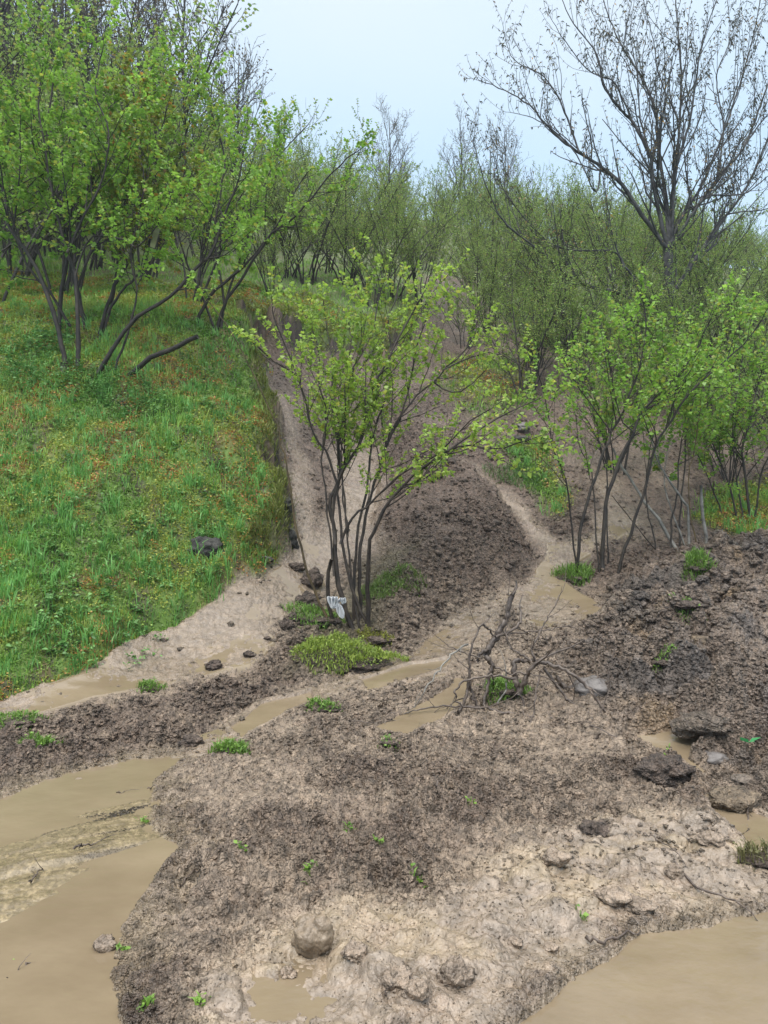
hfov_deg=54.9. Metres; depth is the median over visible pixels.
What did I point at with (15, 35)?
hazel tree
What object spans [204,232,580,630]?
hazel tree
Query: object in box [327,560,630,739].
fallen branches
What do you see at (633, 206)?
hazel tree
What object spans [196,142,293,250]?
hazel tree
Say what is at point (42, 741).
grass tuft
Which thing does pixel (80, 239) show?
hazel tree
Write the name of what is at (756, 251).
hazel tree
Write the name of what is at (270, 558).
stone
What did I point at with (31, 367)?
weeds
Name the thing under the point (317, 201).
hazel tree
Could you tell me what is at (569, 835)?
mud lump
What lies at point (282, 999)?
muddy water
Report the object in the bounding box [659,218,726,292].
hazel tree
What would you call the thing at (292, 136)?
hazel tree
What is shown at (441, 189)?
hazel tree
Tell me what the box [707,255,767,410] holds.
hazel tree
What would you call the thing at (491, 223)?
hazel tree
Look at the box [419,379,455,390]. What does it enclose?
grass tuft
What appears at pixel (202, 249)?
hazel tree
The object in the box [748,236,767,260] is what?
hazel tree
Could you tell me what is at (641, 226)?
hazel tree
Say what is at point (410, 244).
hazel tree
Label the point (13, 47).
hazel tree
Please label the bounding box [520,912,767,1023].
muddy water
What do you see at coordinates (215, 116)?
hazel tree
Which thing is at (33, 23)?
hazel tree
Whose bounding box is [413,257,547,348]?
hazel tree
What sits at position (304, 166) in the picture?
hazel tree
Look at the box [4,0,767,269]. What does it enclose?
sky
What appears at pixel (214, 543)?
rock
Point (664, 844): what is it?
twig
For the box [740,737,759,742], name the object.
broad leaf
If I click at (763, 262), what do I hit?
hazel tree
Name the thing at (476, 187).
hazel tree
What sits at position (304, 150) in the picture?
hazel tree
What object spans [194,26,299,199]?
bare tree
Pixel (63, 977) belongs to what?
muddy water
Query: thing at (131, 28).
hazel tree
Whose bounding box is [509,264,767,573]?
hazel tree
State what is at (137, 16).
bare tree
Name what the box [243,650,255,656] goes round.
soil clod
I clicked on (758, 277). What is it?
hazel tree
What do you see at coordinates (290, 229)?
hazel tree
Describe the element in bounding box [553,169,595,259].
hazel tree
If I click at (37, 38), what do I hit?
bare tree
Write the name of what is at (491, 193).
hazel tree
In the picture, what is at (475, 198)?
hazel tree
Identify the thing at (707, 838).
mud lump
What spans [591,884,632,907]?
mud lump
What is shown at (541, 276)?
hazel tree
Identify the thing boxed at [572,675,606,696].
stone
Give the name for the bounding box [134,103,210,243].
hazel tree
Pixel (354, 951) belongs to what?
mud lump
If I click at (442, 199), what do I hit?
hazel tree
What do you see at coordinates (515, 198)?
hazel tree
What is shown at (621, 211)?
hazel tree
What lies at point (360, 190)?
hazel tree
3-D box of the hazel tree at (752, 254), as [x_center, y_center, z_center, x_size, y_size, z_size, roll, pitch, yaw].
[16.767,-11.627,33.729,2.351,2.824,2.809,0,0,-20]
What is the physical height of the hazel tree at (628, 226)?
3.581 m
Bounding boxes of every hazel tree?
[0,0,55,164]
[0,0,93,257]
[0,0,153,302]
[0,0,166,181]
[0,0,234,250]
[0,0,289,378]
[0,8,177,277]
[0,23,38,141]
[0,47,143,329]
[0,52,123,231]
[1,5,251,293]
[1,13,70,236]
[1,15,131,106]
[1,40,90,229]
[2,1,85,86]
[3,0,56,65]
[5,21,134,85]
[5,23,134,75]
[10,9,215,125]
[26,0,228,261]
[31,16,203,112]
[41,0,235,270]
[68,39,218,336]
[86,13,184,222]
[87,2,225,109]
[102,0,258,280]
[128,39,381,330]
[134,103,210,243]
[143,95,332,301]
[158,90,298,258]
[164,66,249,158]
[170,133,313,261]
[173,94,234,226]
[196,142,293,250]
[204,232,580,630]
[213,142,300,264]
[217,98,378,284]
[221,194,346,293]
[228,149,299,210]
[229,153,365,277]
[240,117,297,206]
[250,116,341,194]
[262,150,422,286]
[271,103,352,250]
[280,122,380,209]
[284,154,395,273]
[285,175,348,233]
[288,136,342,198]
[296,166,450,308]
[298,170,391,264]
[304,146,369,237]
[313,146,365,183]
[318,146,366,198]
[323,179,419,252]
[326,147,389,209]
[334,180,470,300]
[341,182,411,244]
[347,163,376,222]
[358,170,428,232]
[359,174,484,270]
[360,156,415,212]
[368,176,496,307]
[381,159,420,196]
[382,149,482,259]
[394,176,447,220]
[408,175,461,212]
[412,196,487,254]
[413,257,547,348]
[417,168,480,218]
[426,211,524,302]
[427,144,498,236]
[428,178,464,213]
[433,203,527,284]
[440,223,556,333]
[442,241,631,398]
[446,213,554,321]
[447,186,545,267]
[451,173,523,223]
[455,163,519,247]
[458,171,523,256]
[460,171,553,260]
[460,193,527,277]
[477,156,523,245]
[478,245,599,369]
[485,183,565,238]
[486,163,616,263]
[492,161,559,223]
[492,165,583,283]
[493,173,595,318]
[496,189,561,292]
[496,203,621,354]
[499,256,634,384]
[509,210,613,297]
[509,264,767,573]
[525,249,702,374]
[541,160,665,287]
[544,164,604,250]
[544,303,708,474]
[546,188,704,312]
[548,185,627,267]
[549,188,619,257]
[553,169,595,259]
[566,182,659,292]
[567,177,660,240]
[569,185,643,230]
[572,178,683,298]
[572,191,682,288]
[573,213,696,347]
[578,292,765,549]
[582,208,680,274]
[589,289,723,407]
[598,207,658,255]
[604,195,649,241]
[605,179,678,250]
[611,180,690,257]
[615,259,719,373]
[618,325,766,438]
[624,179,747,300]
[628,182,745,293]
[629,195,698,254]
[633,209,746,319]
[647,249,767,379]
[654,370,767,484]
[656,184,767,316]
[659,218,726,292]
[662,271,767,519]
[668,242,767,379]
[670,304,767,439]
[675,199,746,278]
[675,244,767,357]
[678,213,767,291]
[694,195,763,286]
[703,218,757,274]
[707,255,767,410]
[719,228,766,268]
[727,236,767,288]
[729,229,767,274]
[733,231,767,282]
[736,229,767,278]
[736,244,767,323]
[740,372,767,441]
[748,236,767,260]
[749,226,767,270]
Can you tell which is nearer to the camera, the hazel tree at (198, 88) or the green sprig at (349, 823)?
the green sprig at (349, 823)
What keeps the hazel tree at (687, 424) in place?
on the ground at (194, 634)
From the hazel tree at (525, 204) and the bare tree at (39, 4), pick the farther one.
the bare tree at (39, 4)
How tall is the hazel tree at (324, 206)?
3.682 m
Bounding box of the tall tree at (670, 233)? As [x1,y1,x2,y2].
[453,0,767,345]
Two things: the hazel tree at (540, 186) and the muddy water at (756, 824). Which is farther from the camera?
the hazel tree at (540, 186)
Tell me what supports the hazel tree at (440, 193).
on the ground at (194, 634)
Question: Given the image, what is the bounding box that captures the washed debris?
[15,803,154,880]
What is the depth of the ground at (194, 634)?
5.37 m
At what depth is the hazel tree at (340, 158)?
47.67 m
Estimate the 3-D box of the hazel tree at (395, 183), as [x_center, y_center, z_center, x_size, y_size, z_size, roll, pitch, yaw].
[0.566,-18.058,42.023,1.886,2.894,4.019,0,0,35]
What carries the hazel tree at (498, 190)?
on the ground at (194, 634)
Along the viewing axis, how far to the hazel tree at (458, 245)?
19.79 m
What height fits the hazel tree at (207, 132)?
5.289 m
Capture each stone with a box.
[92,934,116,952]
[259,556,273,562]
[513,435,530,442]
[517,422,530,432]
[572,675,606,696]
[704,750,729,764]
[730,773,753,784]
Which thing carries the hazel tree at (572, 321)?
on the ground at (194, 634)
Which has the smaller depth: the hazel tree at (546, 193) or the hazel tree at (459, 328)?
the hazel tree at (459, 328)
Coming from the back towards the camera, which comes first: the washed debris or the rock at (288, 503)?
the rock at (288, 503)
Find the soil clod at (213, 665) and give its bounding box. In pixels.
[204,659,222,670]
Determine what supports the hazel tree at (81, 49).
on the ground at (194, 634)
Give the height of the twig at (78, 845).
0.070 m
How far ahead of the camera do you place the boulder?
2.61 m
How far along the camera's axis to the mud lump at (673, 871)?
3.16 m
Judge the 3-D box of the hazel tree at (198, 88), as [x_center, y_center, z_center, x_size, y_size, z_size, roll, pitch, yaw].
[-2.119,-5.517,12.477,4.337,5.096,1.556,0,0,12]
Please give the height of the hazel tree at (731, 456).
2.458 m
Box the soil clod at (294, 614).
[289,612,301,621]
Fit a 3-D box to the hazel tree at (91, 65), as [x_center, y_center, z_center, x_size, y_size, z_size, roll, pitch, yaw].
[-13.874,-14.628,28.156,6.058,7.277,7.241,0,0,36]
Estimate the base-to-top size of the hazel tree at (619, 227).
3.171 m
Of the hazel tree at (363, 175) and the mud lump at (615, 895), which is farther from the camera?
the hazel tree at (363, 175)
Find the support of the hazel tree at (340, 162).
on the ground at (194, 634)
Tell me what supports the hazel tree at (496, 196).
on the ground at (194, 634)
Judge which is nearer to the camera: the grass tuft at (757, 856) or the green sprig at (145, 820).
the grass tuft at (757, 856)
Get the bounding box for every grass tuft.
[0,709,48,729]
[16,730,62,746]
[135,677,167,693]
[207,736,250,754]
[279,600,346,628]
[289,629,410,675]
[304,695,341,712]
[355,624,394,647]
[361,561,426,604]
[377,734,398,751]
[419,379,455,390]
[478,674,534,705]
[482,460,546,491]
[551,560,596,585]
[652,643,675,672]
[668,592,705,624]
[681,544,717,580]
[726,835,767,871]
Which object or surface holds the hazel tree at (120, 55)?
on the ground at (194, 634)
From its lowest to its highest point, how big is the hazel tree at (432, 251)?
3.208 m
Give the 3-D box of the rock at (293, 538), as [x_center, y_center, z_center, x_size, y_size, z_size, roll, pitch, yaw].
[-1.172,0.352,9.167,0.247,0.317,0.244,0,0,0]
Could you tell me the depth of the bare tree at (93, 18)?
26.73 m
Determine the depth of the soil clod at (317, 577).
8.53 m
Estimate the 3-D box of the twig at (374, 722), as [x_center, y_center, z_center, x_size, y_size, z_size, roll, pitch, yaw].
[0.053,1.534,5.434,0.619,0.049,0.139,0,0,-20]
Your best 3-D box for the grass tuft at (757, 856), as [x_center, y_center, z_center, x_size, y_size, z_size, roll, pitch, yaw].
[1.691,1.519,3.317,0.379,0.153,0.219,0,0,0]
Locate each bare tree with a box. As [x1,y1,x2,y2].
[0,0,124,73]
[0,0,135,124]
[1,0,154,197]
[3,3,72,90]
[12,0,159,89]
[84,0,204,120]
[109,0,271,229]
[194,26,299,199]
[357,93,418,206]
[437,101,489,223]
[479,107,535,231]
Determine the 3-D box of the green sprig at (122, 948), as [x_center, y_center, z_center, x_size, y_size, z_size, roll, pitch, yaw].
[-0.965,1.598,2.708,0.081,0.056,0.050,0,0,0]
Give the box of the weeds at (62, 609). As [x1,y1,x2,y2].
[0,394,262,659]
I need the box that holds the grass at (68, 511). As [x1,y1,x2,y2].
[0,231,767,698]
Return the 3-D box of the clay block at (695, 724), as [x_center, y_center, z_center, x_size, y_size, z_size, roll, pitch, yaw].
[2.110,1.403,4.892,0.413,0.182,0.312,0,0,0]
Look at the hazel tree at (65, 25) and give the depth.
20.50 m
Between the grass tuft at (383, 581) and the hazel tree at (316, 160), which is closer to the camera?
the grass tuft at (383, 581)
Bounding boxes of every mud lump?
[280,965,297,979]
[340,940,368,962]
[378,964,412,993]
[401,978,429,1000]
[436,954,474,989]
[507,935,522,948]
[541,846,571,867]
[542,941,558,954]
[563,831,574,840]
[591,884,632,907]
[624,895,658,914]
[663,863,683,879]
[690,831,728,846]
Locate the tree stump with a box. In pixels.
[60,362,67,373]
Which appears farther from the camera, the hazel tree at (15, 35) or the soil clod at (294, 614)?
the hazel tree at (15, 35)
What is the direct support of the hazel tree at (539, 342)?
on the ground at (194, 634)
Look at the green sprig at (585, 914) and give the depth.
2.86 m
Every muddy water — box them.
[0,523,630,1023]
[0,757,179,1023]
[231,659,767,847]
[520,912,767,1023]
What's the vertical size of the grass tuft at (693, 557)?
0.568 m
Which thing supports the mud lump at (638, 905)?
on the ground at (194, 634)
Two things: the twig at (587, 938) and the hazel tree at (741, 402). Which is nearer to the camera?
the twig at (587, 938)
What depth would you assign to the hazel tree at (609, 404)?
12.11 m
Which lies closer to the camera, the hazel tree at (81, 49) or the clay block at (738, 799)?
the clay block at (738, 799)
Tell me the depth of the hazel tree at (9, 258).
17.30 m
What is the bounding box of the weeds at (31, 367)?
[0,319,267,668]
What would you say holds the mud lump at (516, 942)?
on the ground at (194, 634)
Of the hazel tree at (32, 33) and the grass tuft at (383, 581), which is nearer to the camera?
the grass tuft at (383, 581)
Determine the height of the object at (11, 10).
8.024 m
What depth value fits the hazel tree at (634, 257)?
16.78 m
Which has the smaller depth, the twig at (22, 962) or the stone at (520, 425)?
the twig at (22, 962)
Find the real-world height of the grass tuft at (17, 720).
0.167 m
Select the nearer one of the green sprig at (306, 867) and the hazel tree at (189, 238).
the green sprig at (306, 867)
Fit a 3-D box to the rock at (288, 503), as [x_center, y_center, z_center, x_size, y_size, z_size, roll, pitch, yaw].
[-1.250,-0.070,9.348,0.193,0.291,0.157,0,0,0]
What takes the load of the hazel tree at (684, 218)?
on the ground at (194, 634)
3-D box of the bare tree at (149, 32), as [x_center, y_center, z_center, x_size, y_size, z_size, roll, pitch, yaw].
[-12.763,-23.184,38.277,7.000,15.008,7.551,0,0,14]
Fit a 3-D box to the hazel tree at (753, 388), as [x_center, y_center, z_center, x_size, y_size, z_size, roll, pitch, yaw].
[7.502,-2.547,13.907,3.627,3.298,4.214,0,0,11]
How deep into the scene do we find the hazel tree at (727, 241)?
31.59 m
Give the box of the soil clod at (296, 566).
[288,562,304,570]
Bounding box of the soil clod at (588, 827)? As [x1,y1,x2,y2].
[577,818,611,837]
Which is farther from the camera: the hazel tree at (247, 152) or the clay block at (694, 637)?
the hazel tree at (247, 152)
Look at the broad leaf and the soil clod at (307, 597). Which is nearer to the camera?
the broad leaf
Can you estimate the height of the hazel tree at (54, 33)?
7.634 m
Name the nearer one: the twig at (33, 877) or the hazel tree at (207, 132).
the twig at (33, 877)
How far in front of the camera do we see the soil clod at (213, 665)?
6.84 m
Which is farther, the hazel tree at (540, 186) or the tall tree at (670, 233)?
the hazel tree at (540, 186)
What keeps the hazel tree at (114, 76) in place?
on the ground at (194, 634)
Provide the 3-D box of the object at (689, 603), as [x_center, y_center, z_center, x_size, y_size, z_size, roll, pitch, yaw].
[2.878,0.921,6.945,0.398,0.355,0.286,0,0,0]
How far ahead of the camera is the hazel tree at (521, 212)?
22.75 m
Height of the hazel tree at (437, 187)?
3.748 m
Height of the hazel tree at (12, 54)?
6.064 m
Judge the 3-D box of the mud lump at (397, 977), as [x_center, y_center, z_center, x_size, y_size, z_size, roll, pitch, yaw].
[0.046,1.534,2.414,0.134,0.094,0.102,0,0,12]
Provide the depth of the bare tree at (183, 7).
29.98 m
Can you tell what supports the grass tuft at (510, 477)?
on the ground at (194, 634)
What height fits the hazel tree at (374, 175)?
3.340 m
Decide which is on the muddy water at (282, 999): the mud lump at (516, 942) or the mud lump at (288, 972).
the mud lump at (288, 972)
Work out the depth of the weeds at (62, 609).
8.16 m
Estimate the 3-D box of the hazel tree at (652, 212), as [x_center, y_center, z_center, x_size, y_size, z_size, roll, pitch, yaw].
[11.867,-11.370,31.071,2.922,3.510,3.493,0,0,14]
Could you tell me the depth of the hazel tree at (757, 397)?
12.76 m
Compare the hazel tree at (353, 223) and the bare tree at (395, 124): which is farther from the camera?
the bare tree at (395, 124)
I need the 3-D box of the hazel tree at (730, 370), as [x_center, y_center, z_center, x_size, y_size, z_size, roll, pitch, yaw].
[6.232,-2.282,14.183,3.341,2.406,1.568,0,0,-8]
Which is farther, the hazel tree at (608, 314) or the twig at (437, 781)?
the hazel tree at (608, 314)
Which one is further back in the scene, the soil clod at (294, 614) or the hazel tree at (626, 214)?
the hazel tree at (626, 214)
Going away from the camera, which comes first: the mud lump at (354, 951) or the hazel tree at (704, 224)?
the mud lump at (354, 951)
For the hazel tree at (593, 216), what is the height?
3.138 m
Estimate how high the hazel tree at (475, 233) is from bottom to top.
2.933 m
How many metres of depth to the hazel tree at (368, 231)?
19.69 m
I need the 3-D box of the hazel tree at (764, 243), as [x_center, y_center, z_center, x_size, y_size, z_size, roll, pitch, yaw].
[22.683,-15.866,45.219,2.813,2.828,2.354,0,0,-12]
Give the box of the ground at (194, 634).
[0,200,767,1023]
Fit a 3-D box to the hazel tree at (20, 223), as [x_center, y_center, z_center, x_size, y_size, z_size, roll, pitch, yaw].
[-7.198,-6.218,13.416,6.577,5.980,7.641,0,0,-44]
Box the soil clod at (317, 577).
[300,566,323,588]
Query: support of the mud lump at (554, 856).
on the ground at (194, 634)
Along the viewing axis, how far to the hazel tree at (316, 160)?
44.12 m
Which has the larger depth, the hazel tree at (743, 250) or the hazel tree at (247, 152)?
the hazel tree at (743, 250)
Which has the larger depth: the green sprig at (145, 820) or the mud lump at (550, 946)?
the green sprig at (145, 820)
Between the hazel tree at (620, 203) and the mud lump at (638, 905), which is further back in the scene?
the hazel tree at (620, 203)
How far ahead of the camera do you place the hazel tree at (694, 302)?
15.70 m
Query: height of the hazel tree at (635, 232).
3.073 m
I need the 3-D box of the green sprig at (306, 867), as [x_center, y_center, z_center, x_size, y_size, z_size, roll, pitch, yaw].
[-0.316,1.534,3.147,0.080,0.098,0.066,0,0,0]
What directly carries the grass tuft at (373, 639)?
on the ground at (194, 634)
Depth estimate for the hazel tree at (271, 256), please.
17.21 m
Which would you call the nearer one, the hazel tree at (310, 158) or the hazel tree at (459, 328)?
the hazel tree at (459, 328)
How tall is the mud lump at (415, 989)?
0.071 m
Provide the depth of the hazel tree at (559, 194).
30.54 m
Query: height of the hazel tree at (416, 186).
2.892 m
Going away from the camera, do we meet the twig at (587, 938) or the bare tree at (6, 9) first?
the twig at (587, 938)
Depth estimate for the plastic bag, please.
7.63 m
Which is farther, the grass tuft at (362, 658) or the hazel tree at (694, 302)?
the hazel tree at (694, 302)
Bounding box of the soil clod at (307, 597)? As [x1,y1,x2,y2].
[295,590,321,608]
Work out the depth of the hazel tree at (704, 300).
15.30 m
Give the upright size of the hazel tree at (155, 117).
5.239 m
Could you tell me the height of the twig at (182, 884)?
0.172 m
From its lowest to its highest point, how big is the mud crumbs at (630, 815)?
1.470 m
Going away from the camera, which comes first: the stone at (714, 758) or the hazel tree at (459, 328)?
the stone at (714, 758)
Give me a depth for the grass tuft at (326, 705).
5.61 m
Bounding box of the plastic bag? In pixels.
[327,596,345,617]
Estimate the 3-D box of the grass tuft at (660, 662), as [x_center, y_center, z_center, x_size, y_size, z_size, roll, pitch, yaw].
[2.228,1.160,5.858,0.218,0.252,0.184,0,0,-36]
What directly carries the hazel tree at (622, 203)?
on the ground at (194, 634)
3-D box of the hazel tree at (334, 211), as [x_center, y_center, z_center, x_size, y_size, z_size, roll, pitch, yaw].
[-2.113,-7.644,19.489,4.353,3.958,5.057,0,0,5]
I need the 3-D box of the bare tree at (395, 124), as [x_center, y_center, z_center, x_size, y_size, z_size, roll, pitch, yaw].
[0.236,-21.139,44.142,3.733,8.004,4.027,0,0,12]
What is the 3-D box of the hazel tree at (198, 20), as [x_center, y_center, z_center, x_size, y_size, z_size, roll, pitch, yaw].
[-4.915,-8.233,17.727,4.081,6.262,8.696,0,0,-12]
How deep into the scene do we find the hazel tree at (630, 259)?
19.73 m
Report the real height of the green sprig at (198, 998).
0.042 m
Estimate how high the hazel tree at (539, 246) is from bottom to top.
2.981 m
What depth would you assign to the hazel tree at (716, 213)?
22.93 m
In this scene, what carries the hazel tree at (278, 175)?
on the ground at (194, 634)
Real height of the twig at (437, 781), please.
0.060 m
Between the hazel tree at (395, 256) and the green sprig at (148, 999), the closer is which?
the green sprig at (148, 999)
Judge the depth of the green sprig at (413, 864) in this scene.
3.17 m
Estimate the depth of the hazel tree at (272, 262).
22.75 m
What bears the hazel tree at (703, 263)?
on the ground at (194, 634)
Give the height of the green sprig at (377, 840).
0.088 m
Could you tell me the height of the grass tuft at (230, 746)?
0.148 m
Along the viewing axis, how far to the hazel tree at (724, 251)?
19.84 m
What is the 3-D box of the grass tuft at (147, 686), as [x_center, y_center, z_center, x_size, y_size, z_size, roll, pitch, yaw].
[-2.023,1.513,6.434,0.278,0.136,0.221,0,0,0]
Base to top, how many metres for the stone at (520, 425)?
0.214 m
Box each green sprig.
[116,942,130,950]
[135,816,148,823]
[136,993,155,1011]
[189,991,210,1006]
[234,840,247,850]
[301,860,316,883]
[342,821,353,831]
[372,834,383,843]
[409,863,424,887]
[465,796,476,803]
[575,904,588,920]
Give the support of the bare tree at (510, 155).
on the ground at (194, 634)
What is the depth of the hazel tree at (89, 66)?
20.17 m
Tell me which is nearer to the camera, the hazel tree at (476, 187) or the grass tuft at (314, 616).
the grass tuft at (314, 616)
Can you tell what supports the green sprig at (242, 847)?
on the ground at (194, 634)
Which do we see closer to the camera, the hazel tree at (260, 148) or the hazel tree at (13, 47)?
the hazel tree at (13, 47)
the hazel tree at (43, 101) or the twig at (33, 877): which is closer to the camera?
the twig at (33, 877)
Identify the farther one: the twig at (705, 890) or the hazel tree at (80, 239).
the hazel tree at (80, 239)
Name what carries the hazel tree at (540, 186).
on the ground at (194, 634)
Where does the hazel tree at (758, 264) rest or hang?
on the ground at (194, 634)
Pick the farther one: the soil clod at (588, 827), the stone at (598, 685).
the stone at (598, 685)
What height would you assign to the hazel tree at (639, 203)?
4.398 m
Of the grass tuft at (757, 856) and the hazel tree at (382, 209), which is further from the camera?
the hazel tree at (382, 209)
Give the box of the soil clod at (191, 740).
[177,733,204,746]
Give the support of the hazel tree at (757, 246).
on the ground at (194, 634)
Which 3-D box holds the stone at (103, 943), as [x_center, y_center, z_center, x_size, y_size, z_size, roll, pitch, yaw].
[-1.026,1.604,2.723,0.093,0.093,0.072,0,0,0]
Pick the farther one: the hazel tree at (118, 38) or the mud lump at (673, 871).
the hazel tree at (118, 38)
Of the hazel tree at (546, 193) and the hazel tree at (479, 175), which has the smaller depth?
the hazel tree at (546, 193)
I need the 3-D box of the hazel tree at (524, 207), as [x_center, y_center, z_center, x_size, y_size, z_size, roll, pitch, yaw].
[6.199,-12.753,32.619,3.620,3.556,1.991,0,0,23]
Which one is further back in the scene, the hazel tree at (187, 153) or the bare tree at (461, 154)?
the bare tree at (461, 154)
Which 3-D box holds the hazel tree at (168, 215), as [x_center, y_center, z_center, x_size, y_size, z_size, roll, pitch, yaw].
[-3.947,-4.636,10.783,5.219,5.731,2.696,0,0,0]
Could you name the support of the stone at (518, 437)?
on the ground at (194, 634)
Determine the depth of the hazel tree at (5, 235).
11.67 m
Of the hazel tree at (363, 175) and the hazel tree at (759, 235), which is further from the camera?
the hazel tree at (363, 175)
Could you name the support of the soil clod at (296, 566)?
on the ground at (194, 634)
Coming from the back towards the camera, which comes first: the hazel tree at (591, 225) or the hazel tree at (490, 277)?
the hazel tree at (591, 225)
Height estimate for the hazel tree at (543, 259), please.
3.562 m
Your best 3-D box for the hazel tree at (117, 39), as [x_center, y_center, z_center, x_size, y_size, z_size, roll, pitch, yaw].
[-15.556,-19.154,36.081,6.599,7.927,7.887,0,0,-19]
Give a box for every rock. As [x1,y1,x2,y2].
[187,536,222,558]
[283,496,292,516]
[288,528,298,548]
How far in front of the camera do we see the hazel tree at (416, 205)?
29.98 m
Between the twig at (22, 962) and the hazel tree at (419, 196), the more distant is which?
the hazel tree at (419, 196)
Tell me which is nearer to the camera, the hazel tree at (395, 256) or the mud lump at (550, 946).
the mud lump at (550, 946)
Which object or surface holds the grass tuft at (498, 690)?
on the ground at (194, 634)
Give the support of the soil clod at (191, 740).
on the ground at (194, 634)
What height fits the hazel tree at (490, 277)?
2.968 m
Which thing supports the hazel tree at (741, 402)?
on the ground at (194, 634)
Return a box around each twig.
[6,954,30,977]
[28,855,43,882]
[73,834,116,849]
[178,834,217,886]
[349,712,413,723]
[379,975,430,995]
[434,765,459,786]
[585,923,639,944]
[643,832,685,865]
[674,861,757,920]
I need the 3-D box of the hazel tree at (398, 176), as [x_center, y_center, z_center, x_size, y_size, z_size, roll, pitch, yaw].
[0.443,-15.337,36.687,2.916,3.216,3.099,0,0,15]
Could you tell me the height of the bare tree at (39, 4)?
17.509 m
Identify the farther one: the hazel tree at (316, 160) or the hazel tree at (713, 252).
the hazel tree at (316, 160)
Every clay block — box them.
[668,709,733,738]
[690,634,707,643]
[704,785,762,813]
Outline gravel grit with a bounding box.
[0,755,177,919]
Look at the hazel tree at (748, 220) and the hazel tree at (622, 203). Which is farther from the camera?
the hazel tree at (622, 203)
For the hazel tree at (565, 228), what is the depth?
18.44 m
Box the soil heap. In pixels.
[632,752,695,788]
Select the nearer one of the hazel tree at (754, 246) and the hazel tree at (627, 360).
the hazel tree at (627, 360)
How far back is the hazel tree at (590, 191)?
29.18 m
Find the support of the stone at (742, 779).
on the ground at (194, 634)
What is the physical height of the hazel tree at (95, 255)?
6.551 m
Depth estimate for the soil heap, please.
4.25 m
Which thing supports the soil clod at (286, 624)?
on the ground at (194, 634)
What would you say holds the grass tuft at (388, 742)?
on the ground at (194, 634)
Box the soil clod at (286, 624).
[279,617,294,630]
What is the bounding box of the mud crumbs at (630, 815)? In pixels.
[10,529,767,1023]
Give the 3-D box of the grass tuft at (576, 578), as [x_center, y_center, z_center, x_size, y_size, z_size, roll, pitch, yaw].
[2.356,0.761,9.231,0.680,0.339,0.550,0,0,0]
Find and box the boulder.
[291,913,333,958]
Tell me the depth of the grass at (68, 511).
9.46 m
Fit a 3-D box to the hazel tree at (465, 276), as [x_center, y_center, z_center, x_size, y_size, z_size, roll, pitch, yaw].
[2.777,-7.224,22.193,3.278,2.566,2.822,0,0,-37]
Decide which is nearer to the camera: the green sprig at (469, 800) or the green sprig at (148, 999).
the green sprig at (148, 999)

